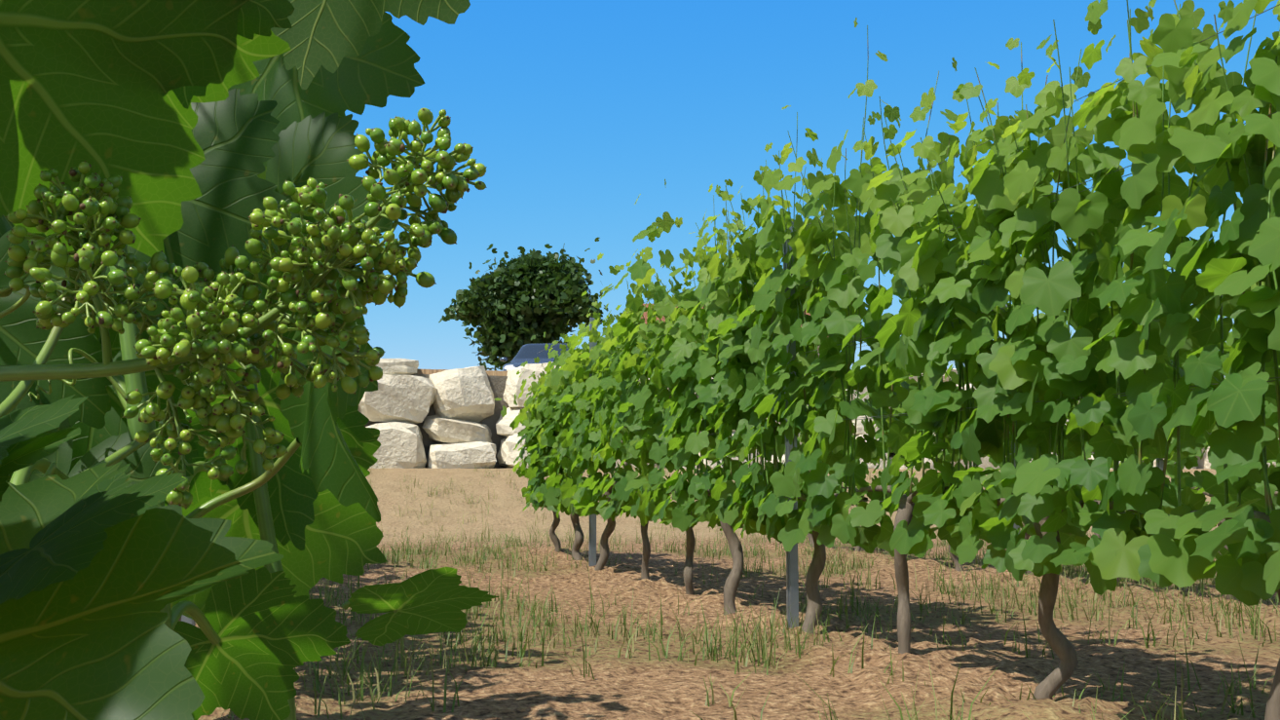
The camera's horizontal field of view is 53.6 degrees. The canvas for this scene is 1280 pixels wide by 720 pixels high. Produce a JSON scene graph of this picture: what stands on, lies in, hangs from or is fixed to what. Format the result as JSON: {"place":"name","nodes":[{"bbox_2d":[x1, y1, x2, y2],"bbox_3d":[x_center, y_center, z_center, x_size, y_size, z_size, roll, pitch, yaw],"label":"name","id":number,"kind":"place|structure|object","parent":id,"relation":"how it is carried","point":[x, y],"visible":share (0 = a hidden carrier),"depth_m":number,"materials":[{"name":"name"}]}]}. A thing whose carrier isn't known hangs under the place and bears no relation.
{"place":"outdoors","nodes":[
{"label":"outdoors","id":0,"kind":"place"},
{"bbox_2d":[195,368,1279,719],"bbox_3d":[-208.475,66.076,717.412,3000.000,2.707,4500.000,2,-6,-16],"label":"ground","id":1,"kind":"structure","parent":0,"point":[638,684],"depth_m":5.96,"materials":[{"name":"soil"}]},
{"bbox_2d":[0,114,474,719],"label":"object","id":2,"kind":"object","parent":1,"relation":"on","point":[131,366],"visible":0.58,"depth_m":0.46,"materials":[{"name":"green plant"}]},
{"bbox_2d":[3,107,487,509],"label":"grape clusters","id":3,"kind":"object","parent":2,"relation":"hanging from","point":[373,288],"visible":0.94,"depth_m":0.44,"materials":[{"name":"green plant"}]},
{"bbox_2d":[0,0,499,719],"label":"vine leaves","id":4,"kind":"object","parent":2,"relation":"attached to","point":[187,121],"visible":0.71,"depth_m":0.50,"materials":[{"name":"green plant"}]},
{"bbox_2d":[438,237,608,370],"bbox_3d":[-3.414,-0.757,40.389,4.922,6.477,6.081,-1,-5,12],"label":"tree","id":5,"kind":"object","parent":1,"relation":"on","point":[539,299],"depth_m":38.90,"materials":[{"name":"green plant"}]},
{"bbox_2d":[499,342,581,371],"bbox_3d":[-2.183,0.324,30.700,2.080,1.480,4.150,-1,-5,6],"label":"car","id":6,"kind":"object","parent":1,"relation":"on","point":[527,353],"visible":0.08,"depth_m":29.84,"materials":[{"name":"blue paint"}]},
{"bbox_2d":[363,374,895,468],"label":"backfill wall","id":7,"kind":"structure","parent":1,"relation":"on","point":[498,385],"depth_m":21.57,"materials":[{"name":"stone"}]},
{"bbox_2d":[0,0,1279,719],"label":"vine","id":8,"kind":"object","parent":1,"relation":"on","point":[573,417],"depth_m":4.51,"materials":[{"name":"green plant"}]},
{"bbox_2d":[652,0,1279,520],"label":"vine shoots","id":9,"kind":"object","parent":8,"relation":"attached to","point":[1013,440],"visible":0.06,"depth_m":4.60,"materials":[{"name":"green plant"}]},
{"bbox_2d":[627,303,828,357],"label":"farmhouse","id":10,"kind":"object","parent":1,"relation":"on","point":[646,317],"depth_m":58.98,"materials":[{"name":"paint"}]},
{"bbox_2d":[181,3,1279,628],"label":"trellis posts","id":11,"kind":"object","parent":1,"relation":"on","point":[793,583],"visible":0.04,"depth_m":6.44,"materials":[{"name":"grey metal"}]},
{"bbox_2d":[220,459,1279,719],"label":"grass tufts","id":12,"kind":"object","parent":1,"relation":"on","point":[717,655],"visible":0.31,"depth_m":6.34,"materials":[{"name":"plant"}]},
{"bbox_2d":[357,358,1279,469],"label":"boulder wall","id":13,"kind":"structure","parent":1,"relation":"on","point":[401,400],"depth_m":20.93,"materials":[{"name":"stone"}]},
{"bbox_2d":[344,0,1279,376],"label":"sky","id":14,"kind":"structure","parent":0,"point":[574,111],"materials":[{"name":"blue"}]}
]}

